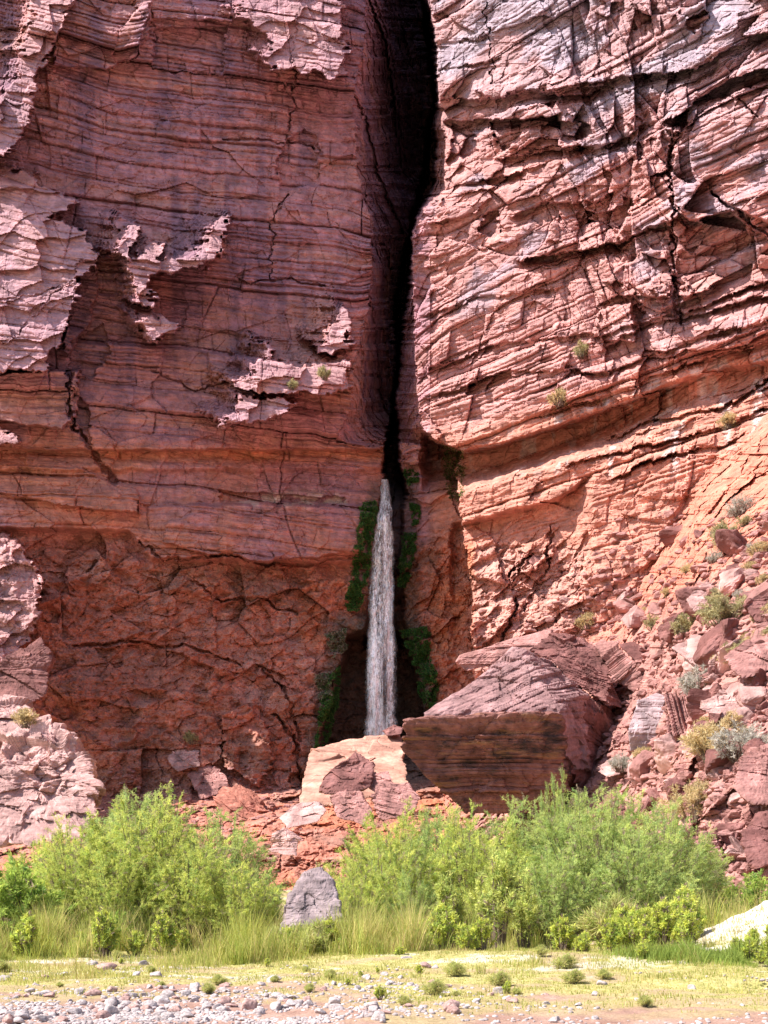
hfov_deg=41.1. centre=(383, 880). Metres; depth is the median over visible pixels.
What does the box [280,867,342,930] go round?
grey boulder
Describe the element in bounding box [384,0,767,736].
cliff
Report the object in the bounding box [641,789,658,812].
scree rock
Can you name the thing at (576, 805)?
tamarisk
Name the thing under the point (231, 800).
boulder
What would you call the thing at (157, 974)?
river stone
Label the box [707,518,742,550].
desert shrub
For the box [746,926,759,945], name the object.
leafy herb
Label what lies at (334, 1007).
river stone
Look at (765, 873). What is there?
scree rock
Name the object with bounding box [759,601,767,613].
dry shrub
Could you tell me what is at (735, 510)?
grey shrub
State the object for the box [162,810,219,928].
tamarisk
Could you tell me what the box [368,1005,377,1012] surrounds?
river stone
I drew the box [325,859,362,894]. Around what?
tamarisk
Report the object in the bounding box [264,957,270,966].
leafy herb
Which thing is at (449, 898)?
willow shrub
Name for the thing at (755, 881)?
green shrub
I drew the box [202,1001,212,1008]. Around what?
river stone
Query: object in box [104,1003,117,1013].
river stone
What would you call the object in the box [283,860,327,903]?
tamarisk
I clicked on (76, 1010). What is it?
river stone
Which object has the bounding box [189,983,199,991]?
river stone
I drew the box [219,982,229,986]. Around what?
river stone
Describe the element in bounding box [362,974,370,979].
river stone
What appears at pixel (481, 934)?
leafy herb
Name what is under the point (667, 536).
scree rock
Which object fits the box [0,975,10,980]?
river stone
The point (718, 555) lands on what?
grey shrub
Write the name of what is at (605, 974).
rush tuft
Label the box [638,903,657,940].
leafy herb
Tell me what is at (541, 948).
rush tuft
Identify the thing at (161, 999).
river stone
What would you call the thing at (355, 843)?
tamarisk
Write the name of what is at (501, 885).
willow shrub
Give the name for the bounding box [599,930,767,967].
bank grass
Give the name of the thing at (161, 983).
rush tuft
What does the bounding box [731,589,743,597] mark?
grey shrub
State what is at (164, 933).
leafy herb
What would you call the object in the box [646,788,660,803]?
scree rock
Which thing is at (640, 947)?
leafy herb
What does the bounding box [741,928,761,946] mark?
leafy herb
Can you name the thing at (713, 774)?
scree rock
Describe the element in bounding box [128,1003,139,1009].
river stone
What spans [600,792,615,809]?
scree rock
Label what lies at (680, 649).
pale slab
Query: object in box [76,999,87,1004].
river stone
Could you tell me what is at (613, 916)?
leafy herb
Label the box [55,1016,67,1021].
river stone
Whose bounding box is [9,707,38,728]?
dry shrub
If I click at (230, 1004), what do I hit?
river stone
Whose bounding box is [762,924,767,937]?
leafy herb
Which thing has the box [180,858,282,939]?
tamarisk
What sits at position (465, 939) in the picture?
leafy herb
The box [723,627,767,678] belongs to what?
scree slab
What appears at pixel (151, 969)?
rush tuft
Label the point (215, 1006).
river stone
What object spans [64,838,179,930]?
tamarisk
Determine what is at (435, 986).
rush tuft
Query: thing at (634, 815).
tamarisk
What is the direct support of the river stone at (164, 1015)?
on the ground at (654, 1014)
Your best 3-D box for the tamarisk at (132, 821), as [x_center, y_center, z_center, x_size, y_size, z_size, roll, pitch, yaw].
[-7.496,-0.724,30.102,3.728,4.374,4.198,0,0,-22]
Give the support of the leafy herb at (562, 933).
on the ground at (654, 1014)
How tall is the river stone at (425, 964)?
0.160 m
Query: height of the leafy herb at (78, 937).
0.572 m
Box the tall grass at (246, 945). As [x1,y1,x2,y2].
[0,873,767,965]
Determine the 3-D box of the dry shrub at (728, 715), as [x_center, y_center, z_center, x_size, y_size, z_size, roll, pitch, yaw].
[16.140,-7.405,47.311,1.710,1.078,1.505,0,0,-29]
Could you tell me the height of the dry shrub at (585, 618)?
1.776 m
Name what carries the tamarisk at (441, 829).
on the ground at (654, 1014)
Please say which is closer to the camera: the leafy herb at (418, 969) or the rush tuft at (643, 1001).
the rush tuft at (643, 1001)
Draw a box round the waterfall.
[368,479,394,735]
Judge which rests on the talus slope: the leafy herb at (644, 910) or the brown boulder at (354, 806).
the brown boulder at (354, 806)
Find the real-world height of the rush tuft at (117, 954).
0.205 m
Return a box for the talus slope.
[0,419,767,901]
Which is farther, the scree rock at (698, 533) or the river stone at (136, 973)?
the scree rock at (698, 533)
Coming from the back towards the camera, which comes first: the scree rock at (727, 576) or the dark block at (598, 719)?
the dark block at (598, 719)
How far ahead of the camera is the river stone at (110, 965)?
18.29 m
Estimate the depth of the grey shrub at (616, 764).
64.10 m
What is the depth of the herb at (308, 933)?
20.51 m
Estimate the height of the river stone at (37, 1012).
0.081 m
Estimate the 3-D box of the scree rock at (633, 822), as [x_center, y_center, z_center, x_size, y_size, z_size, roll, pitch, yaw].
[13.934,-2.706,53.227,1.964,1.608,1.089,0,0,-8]
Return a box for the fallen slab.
[400,711,571,813]
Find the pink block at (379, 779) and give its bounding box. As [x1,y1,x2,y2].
[369,771,392,791]
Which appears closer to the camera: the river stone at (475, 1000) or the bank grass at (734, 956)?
the river stone at (475, 1000)
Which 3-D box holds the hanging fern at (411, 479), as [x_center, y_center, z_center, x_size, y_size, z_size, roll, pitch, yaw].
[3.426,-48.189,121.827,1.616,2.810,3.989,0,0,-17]
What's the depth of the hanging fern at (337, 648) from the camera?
118.14 m
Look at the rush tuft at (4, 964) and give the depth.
18.26 m
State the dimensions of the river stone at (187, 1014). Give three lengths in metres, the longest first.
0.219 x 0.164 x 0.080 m
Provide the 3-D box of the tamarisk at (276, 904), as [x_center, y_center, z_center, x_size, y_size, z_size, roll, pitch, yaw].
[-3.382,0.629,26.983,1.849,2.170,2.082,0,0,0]
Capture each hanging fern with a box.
[313,665,340,747]
[313,672,332,699]
[324,627,347,657]
[344,500,378,611]
[397,532,416,587]
[399,626,439,708]
[403,468,419,485]
[409,502,420,525]
[442,445,466,501]
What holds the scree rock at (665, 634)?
on the talus slope
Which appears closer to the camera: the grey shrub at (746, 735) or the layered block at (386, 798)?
the grey shrub at (746, 735)
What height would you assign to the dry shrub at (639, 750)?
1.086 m
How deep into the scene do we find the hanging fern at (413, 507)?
121.95 m
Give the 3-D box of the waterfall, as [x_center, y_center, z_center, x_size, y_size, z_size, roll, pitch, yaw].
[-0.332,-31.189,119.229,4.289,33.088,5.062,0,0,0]
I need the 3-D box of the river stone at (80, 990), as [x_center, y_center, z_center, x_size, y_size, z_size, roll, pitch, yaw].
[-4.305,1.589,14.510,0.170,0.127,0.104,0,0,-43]
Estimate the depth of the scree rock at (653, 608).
81.71 m
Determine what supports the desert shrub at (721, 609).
on the talus slope
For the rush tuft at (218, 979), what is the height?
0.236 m
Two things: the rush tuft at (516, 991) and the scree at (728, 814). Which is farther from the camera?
the scree at (728, 814)
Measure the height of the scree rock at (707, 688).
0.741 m
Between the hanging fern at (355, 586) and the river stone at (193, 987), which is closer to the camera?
the river stone at (193, 987)
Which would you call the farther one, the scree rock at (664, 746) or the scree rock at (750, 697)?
the scree rock at (664, 746)
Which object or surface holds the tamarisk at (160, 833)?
on the ground at (654, 1014)
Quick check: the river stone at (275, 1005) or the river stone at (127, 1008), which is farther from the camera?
the river stone at (275, 1005)
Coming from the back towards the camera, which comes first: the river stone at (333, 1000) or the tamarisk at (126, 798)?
the tamarisk at (126, 798)
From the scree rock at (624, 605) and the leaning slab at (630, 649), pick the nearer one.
the leaning slab at (630, 649)
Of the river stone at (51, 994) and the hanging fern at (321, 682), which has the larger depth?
the hanging fern at (321, 682)
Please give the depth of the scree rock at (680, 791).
48.81 m
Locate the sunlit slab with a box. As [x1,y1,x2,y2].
[299,735,407,805]
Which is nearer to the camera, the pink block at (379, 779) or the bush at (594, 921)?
the bush at (594, 921)
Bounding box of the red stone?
[382,725,402,735]
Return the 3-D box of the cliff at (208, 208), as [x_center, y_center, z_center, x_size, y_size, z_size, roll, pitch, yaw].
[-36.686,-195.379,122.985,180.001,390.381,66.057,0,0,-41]
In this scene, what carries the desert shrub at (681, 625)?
on the talus slope
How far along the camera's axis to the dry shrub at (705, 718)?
50.28 m
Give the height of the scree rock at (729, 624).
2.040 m
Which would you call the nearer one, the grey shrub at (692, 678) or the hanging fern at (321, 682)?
the grey shrub at (692, 678)
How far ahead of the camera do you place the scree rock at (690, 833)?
43.84 m
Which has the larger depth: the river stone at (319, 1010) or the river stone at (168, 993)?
the river stone at (168, 993)
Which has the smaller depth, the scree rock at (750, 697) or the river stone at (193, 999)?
the river stone at (193, 999)
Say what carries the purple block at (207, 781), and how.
on the talus slope
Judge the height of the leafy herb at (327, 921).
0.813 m
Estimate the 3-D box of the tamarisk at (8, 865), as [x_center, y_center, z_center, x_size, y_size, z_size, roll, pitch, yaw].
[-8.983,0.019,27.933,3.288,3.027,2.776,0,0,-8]
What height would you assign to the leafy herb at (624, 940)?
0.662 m
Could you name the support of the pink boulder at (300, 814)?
on the talus slope
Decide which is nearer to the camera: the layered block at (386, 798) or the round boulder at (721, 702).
the round boulder at (721, 702)
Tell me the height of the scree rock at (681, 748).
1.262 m
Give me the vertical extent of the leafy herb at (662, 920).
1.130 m
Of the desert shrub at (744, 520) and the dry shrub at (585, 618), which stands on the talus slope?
the desert shrub at (744, 520)
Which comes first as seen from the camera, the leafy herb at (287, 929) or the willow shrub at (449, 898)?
the leafy herb at (287, 929)
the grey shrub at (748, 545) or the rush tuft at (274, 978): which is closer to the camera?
the rush tuft at (274, 978)
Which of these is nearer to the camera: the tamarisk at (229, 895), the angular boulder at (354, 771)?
the tamarisk at (229, 895)
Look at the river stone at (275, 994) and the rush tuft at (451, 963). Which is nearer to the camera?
the river stone at (275, 994)
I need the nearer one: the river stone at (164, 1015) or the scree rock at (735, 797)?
the river stone at (164, 1015)
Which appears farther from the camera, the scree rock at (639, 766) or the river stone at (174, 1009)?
the scree rock at (639, 766)
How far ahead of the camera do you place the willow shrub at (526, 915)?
23.79 m
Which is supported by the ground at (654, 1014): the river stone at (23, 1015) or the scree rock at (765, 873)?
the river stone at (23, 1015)
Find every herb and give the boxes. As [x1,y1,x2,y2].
[7,910,39,955]
[68,930,90,949]
[89,906,123,956]
[121,928,148,955]
[149,910,181,952]
[178,928,193,949]
[262,923,283,946]
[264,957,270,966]
[272,924,298,950]
[281,919,304,951]
[295,916,331,953]
[324,916,341,947]
[345,977,350,984]
[373,985,389,999]
[393,945,407,954]
[414,964,424,973]
[416,916,430,940]
[425,899,461,949]
[447,910,462,947]
[452,922,476,949]
[469,914,496,950]
[502,980,511,993]
[544,913,581,950]
[566,922,575,950]
[572,934,581,951]
[578,929,590,951]
[594,915,624,951]
[600,923,628,949]
[606,903,624,926]
[614,902,630,948]
[618,903,645,948]
[634,941,648,956]
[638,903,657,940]
[638,914,659,946]
[647,897,679,946]
[654,896,677,944]
[670,883,699,908]
[670,896,681,940]
[673,908,700,945]
[675,893,710,937]
[728,935,742,950]
[740,934,756,957]
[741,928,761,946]
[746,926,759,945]
[751,948,767,963]
[758,936,767,958]
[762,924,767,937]
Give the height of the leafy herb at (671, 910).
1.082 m
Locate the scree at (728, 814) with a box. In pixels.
[0,508,767,892]
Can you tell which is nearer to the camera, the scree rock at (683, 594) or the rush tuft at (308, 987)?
the rush tuft at (308, 987)
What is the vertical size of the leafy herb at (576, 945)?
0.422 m
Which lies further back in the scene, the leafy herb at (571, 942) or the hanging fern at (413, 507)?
the hanging fern at (413, 507)
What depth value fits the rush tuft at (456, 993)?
14.28 m
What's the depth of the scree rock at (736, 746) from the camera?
43.05 m
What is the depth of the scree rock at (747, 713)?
46.89 m
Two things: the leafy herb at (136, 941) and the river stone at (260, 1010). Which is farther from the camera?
the leafy herb at (136, 941)
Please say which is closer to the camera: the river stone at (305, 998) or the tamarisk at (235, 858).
the river stone at (305, 998)
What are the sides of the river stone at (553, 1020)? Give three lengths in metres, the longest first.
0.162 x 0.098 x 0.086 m
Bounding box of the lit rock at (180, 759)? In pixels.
[167,748,199,771]
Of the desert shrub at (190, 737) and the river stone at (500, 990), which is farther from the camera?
the desert shrub at (190, 737)
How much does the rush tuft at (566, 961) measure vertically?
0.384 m
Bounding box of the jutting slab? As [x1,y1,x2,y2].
[456,629,552,670]
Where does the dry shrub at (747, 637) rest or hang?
on the talus slope
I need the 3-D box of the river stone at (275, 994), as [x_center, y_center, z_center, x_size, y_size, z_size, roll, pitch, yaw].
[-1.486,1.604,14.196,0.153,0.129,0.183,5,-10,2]
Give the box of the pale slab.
[671,634,702,664]
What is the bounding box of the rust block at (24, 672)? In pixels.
[0,637,54,701]
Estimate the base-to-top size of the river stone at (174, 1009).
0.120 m
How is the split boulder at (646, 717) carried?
on the talus slope
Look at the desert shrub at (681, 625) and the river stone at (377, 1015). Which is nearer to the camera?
the river stone at (377, 1015)
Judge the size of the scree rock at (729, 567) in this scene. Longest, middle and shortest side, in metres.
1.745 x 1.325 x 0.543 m
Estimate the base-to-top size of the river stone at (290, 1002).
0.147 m
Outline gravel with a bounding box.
[0,964,767,1023]
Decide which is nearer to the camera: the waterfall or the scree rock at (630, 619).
the scree rock at (630, 619)
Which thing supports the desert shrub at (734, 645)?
on the talus slope
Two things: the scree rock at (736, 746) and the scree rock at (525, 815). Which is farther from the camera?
the scree rock at (525, 815)
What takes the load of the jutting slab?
on the tented boulder at (515, 679)
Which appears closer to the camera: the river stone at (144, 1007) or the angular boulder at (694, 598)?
the river stone at (144, 1007)
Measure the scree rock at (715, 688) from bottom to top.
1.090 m
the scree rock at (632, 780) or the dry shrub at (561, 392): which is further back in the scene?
the dry shrub at (561, 392)
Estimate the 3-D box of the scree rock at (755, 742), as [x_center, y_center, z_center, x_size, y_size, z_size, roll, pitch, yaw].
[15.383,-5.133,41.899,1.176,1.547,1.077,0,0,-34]
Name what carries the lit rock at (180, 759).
on the talus slope
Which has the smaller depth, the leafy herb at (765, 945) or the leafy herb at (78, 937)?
the leafy herb at (765, 945)
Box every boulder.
[0,694,35,742]
[0,714,105,847]
[213,785,275,831]
[268,828,301,855]
[278,801,325,827]
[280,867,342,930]
[319,752,374,794]
[329,790,372,824]
[424,646,591,771]
[628,693,664,750]
[664,692,689,736]
[686,582,713,612]
[690,720,708,731]
[696,831,724,874]
[700,689,738,718]
[733,744,767,805]
[740,811,767,868]
[743,597,767,622]
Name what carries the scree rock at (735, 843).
on the talus slope
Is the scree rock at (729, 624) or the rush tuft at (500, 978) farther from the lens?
the scree rock at (729, 624)
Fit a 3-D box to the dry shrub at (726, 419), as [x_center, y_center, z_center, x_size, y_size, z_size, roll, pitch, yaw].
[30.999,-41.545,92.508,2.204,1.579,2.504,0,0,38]
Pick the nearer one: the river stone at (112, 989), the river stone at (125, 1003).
the river stone at (125, 1003)
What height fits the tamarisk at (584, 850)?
4.138 m
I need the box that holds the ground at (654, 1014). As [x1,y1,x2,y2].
[0,890,767,1023]
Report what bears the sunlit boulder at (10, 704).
on the massive boulder at (48, 767)
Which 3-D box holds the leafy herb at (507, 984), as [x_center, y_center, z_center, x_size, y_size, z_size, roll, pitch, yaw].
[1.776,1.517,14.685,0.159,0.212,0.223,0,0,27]
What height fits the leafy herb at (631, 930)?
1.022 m
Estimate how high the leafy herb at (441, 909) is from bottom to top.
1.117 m
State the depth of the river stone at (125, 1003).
13.24 m
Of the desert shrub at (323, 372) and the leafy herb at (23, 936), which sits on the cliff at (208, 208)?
the desert shrub at (323, 372)
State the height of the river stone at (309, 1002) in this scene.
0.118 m
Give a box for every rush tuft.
[0,959,11,971]
[56,982,63,986]
[112,951,124,957]
[146,965,158,972]
[153,981,166,985]
[200,982,216,993]
[208,973,230,984]
[269,974,280,982]
[300,965,311,971]
[304,983,315,992]
[324,968,336,978]
[397,994,414,1004]
[418,978,448,995]
[442,961,467,976]
[446,960,463,968]
[450,990,460,995]
[485,970,512,985]
[510,987,522,994]
[530,944,548,955]
[550,952,579,968]
[557,968,585,983]
[593,968,612,979]
[635,994,655,1006]
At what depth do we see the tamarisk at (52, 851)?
30.07 m
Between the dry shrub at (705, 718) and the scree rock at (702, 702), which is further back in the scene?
the scree rock at (702, 702)
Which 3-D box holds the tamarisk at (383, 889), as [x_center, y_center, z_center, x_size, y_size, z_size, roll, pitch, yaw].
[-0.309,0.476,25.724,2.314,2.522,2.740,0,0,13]
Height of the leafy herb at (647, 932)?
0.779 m
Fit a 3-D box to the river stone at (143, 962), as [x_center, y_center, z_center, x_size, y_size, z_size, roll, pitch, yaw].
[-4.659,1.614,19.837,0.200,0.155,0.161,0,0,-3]
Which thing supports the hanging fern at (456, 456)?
hanging from the cliff at (598, 176)
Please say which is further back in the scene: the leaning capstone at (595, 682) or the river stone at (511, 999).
the leaning capstone at (595, 682)
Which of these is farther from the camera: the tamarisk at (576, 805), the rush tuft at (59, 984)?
the tamarisk at (576, 805)
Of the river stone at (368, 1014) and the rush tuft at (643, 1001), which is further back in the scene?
the rush tuft at (643, 1001)
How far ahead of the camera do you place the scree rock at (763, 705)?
45.93 m
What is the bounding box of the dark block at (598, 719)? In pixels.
[570,698,616,788]
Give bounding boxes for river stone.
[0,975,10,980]
[2,1014,14,1023]
[5,1011,14,1015]
[13,1017,24,1022]
[14,1011,29,1018]
[20,1009,29,1014]
[24,988,34,992]
[33,991,45,995]
[34,1010,42,1014]
[35,1015,48,1021]
[43,992,54,997]
[45,1009,56,1013]
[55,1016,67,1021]
[66,1007,81,1014]
[74,988,84,994]
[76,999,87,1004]
[83,988,101,995]
[86,960,97,965]
[95,963,116,969]
[95,1010,111,1018]
[104,996,116,1006]
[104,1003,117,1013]
[105,986,117,991]
[119,996,130,999]
[121,1001,130,1005]
[123,1006,129,1011]
[126,992,136,997]
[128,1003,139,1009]
[132,971,140,975]
[138,960,148,965]
[139,992,147,996]
[140,1005,151,1009]
[141,1000,156,1006]
[150,971,161,976]
[153,995,169,1003]
[153,1009,166,1015]
[161,989,175,996]
[161,1012,174,1019]
[169,1006,180,1011]
[181,990,190,995]
[181,1011,193,1017]
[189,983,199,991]
[189,997,198,1001]
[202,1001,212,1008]
[212,1003,222,1009]
[216,1006,226,1011]
[217,996,231,1003]
[218,987,226,991]
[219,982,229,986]
[225,1003,237,1006]
[239,998,257,1009]
[252,1007,264,1014]
[270,1001,281,1010]
[271,992,281,998]
[277,994,288,998]
[285,999,295,1005]
[293,999,303,1003]
[303,996,310,1000]
[303,1000,313,1005]
[314,1008,325,1013]
[328,997,340,1003]
[329,1003,343,1010]
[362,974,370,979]
[363,1001,378,1008]
[364,1013,372,1016]
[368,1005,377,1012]
[371,1010,385,1020]
[420,962,431,967]
[443,999,459,1010]
[446,1004,459,1013]
[472,998,480,1002]
[492,987,504,993]
[506,997,518,1002]
[549,1017,556,1022]
[596,980,607,984]
[687,984,695,988]
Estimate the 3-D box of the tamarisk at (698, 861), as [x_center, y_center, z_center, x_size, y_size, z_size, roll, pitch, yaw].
[7.431,-0.424,28.006,4.163,3.806,4.103,0,0,22]
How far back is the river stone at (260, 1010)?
12.72 m
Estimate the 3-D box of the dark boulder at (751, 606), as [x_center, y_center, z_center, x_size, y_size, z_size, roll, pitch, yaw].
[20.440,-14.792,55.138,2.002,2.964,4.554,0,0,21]
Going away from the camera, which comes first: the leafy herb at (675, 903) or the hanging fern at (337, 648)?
the leafy herb at (675, 903)
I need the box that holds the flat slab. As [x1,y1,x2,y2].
[596,756,627,776]
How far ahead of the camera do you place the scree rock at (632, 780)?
61.17 m
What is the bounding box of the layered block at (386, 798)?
[370,782,419,819]
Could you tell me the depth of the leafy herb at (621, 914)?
21.57 m
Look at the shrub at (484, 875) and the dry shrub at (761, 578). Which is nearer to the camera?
the shrub at (484, 875)
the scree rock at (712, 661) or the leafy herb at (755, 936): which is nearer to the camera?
the leafy herb at (755, 936)
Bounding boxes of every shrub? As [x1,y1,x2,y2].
[0,855,80,934]
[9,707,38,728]
[91,910,134,938]
[182,730,199,744]
[286,378,297,389]
[317,364,331,380]
[426,870,465,924]
[466,841,523,949]
[510,867,541,948]
[545,386,566,409]
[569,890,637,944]
[572,339,588,358]
[574,612,594,630]
[606,752,632,772]
[631,746,651,755]
[641,613,658,630]
[655,778,711,823]
[659,587,669,597]
[669,612,694,636]
[675,664,707,694]
[677,716,737,763]
[679,562,692,573]
[691,586,746,628]
[696,715,708,721]
[705,550,722,562]
[706,717,767,762]
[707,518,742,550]
[715,869,767,913]
[716,411,737,429]
[719,709,743,729]
[720,636,749,650]
[724,491,757,517]
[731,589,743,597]
[735,515,752,527]
[739,560,760,569]
[743,629,764,640]
[745,540,767,557]
[746,541,755,549]
[754,573,767,584]
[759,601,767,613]
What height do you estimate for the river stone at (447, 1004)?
0.202 m
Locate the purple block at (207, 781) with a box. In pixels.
[187,764,228,798]
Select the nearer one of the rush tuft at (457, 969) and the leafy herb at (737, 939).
the rush tuft at (457, 969)
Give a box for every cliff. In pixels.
[0,0,436,797]
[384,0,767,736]
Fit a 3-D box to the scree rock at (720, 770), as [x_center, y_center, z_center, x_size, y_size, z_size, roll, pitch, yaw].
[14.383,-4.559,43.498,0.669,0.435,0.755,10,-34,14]
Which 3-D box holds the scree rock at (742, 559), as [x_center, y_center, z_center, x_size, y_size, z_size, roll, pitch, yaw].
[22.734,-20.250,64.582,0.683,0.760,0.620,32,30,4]
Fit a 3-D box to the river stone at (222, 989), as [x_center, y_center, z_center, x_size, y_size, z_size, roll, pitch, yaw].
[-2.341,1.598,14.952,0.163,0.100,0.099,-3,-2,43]
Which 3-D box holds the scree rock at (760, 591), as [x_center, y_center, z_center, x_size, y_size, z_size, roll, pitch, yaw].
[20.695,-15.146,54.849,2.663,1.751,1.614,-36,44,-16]
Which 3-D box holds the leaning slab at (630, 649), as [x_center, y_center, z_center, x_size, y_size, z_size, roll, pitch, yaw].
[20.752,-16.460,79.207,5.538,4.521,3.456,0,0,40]
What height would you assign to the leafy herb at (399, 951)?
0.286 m
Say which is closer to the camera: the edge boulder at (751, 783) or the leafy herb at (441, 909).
the leafy herb at (441, 909)
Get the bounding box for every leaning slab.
[595,639,642,691]
[619,642,644,659]
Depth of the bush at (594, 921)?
23.38 m
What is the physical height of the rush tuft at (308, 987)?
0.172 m
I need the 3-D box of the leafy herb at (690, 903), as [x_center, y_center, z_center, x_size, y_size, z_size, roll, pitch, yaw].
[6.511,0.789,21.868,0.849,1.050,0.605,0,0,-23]
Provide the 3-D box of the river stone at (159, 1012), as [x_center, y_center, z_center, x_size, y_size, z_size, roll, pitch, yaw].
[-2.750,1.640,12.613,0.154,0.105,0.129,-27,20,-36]
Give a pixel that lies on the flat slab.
(603, 769)
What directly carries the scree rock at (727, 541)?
on the talus slope
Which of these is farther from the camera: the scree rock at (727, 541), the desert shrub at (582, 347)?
the desert shrub at (582, 347)
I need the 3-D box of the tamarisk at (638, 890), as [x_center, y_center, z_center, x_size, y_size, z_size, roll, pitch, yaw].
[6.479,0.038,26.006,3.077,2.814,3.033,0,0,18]
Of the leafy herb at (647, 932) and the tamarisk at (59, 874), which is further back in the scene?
the tamarisk at (59, 874)
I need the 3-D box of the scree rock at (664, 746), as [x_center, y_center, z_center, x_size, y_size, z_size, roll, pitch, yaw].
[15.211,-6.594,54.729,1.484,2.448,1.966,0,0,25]
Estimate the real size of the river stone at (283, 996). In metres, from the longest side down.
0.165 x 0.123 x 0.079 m
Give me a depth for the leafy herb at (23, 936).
20.49 m
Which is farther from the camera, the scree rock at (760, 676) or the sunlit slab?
the sunlit slab
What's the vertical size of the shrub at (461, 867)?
3.993 m
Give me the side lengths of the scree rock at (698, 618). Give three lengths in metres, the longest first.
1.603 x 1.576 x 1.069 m
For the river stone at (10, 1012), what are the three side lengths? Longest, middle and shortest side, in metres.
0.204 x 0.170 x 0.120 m
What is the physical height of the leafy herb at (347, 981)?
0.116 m
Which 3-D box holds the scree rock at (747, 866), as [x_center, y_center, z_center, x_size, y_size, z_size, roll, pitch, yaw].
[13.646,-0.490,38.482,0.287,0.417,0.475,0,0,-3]
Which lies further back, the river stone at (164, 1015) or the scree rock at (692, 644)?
the scree rock at (692, 644)
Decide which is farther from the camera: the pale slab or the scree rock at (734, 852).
the pale slab
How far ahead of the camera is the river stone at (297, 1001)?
13.41 m
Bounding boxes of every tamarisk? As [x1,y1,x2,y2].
[0,831,82,899]
[19,833,74,891]
[31,807,149,930]
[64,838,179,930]
[68,781,249,931]
[71,784,174,866]
[83,788,201,912]
[140,831,266,945]
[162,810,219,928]
[168,804,293,936]
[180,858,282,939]
[237,864,283,925]
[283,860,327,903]
[318,816,445,920]
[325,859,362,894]
[330,797,441,901]
[336,851,413,921]
[338,877,384,918]
[372,803,480,914]
[381,866,451,927]
[383,802,485,884]
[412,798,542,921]
[453,791,585,931]
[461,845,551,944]
[488,782,696,934]
[512,843,605,945]
[519,788,625,926]
[532,768,593,928]
[575,786,686,911]
[578,827,701,914]
[604,796,734,908]
[667,829,743,917]
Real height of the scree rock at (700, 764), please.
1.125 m
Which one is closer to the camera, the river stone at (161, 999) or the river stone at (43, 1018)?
the river stone at (43, 1018)
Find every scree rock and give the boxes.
[519,812,531,824]
[559,596,568,603]
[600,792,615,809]
[613,596,635,613]
[617,591,633,599]
[621,605,644,628]
[627,762,637,786]
[629,750,652,786]
[632,814,649,840]
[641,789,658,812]
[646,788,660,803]
[647,602,661,615]
[654,733,676,774]
[657,612,681,643]
[658,525,682,545]
[665,776,690,811]
[665,783,685,801]
[675,586,714,617]
[675,758,696,782]
[679,739,695,757]
[682,637,699,671]
[684,828,695,838]
[686,688,710,723]
[693,529,703,538]
[693,623,722,667]
[696,604,712,625]
[696,751,705,770]
[700,698,709,706]
[701,673,721,683]
[702,685,711,692]
[704,747,732,773]
[705,766,723,780]
[707,574,744,603]
[707,666,720,677]
[708,655,717,665]
[709,683,721,696]
[709,713,719,722]
[715,529,746,555]
[715,822,744,843]
[717,638,742,674]
[717,767,727,774]
[718,567,746,589]
[719,618,738,648]
[724,847,740,860]
[725,563,738,570]
[726,682,746,698]
[726,706,755,725]
[726,792,740,804]
[728,736,752,755]
[729,836,744,853]
[735,686,767,711]
[739,556,746,562]
[742,738,764,752]
[742,862,750,872]
[743,809,753,825]
[744,568,759,578]
[744,582,767,602]
[746,668,766,686]
[751,701,767,722]
[761,521,767,530]
[761,866,767,880]
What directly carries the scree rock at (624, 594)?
on the talus slope
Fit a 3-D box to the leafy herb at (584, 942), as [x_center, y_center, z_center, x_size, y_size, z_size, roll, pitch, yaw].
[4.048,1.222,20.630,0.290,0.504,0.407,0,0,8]
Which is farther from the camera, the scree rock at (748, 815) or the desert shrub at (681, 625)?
the desert shrub at (681, 625)
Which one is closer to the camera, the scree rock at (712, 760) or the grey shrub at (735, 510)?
the scree rock at (712, 760)
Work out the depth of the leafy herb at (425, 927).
22.58 m
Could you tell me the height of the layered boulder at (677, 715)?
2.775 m
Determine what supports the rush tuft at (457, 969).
on the ground at (654, 1014)
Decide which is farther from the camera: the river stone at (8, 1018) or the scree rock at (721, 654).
the scree rock at (721, 654)
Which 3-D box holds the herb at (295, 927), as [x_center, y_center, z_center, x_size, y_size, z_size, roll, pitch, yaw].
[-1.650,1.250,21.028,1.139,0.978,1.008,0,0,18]
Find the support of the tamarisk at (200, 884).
on the ground at (654, 1014)
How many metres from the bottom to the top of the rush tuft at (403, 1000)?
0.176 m
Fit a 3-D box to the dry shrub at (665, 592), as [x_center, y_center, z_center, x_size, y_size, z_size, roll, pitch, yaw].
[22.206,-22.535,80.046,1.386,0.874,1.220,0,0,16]
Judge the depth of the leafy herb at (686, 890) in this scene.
23.92 m
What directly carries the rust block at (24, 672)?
on the talus slope
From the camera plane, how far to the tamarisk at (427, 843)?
28.63 m
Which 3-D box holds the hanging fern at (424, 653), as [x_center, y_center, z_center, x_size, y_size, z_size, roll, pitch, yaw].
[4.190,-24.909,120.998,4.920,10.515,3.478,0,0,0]
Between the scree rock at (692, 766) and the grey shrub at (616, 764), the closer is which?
the scree rock at (692, 766)
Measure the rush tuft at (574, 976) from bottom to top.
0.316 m
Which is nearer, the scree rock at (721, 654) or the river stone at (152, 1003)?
the river stone at (152, 1003)
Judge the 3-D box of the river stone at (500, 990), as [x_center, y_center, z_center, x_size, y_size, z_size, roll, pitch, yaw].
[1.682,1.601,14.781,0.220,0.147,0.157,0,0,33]
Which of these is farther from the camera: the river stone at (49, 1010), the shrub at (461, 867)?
the shrub at (461, 867)
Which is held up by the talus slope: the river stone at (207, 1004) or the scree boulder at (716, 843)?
the scree boulder at (716, 843)
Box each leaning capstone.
[530,633,610,675]
[552,658,622,707]

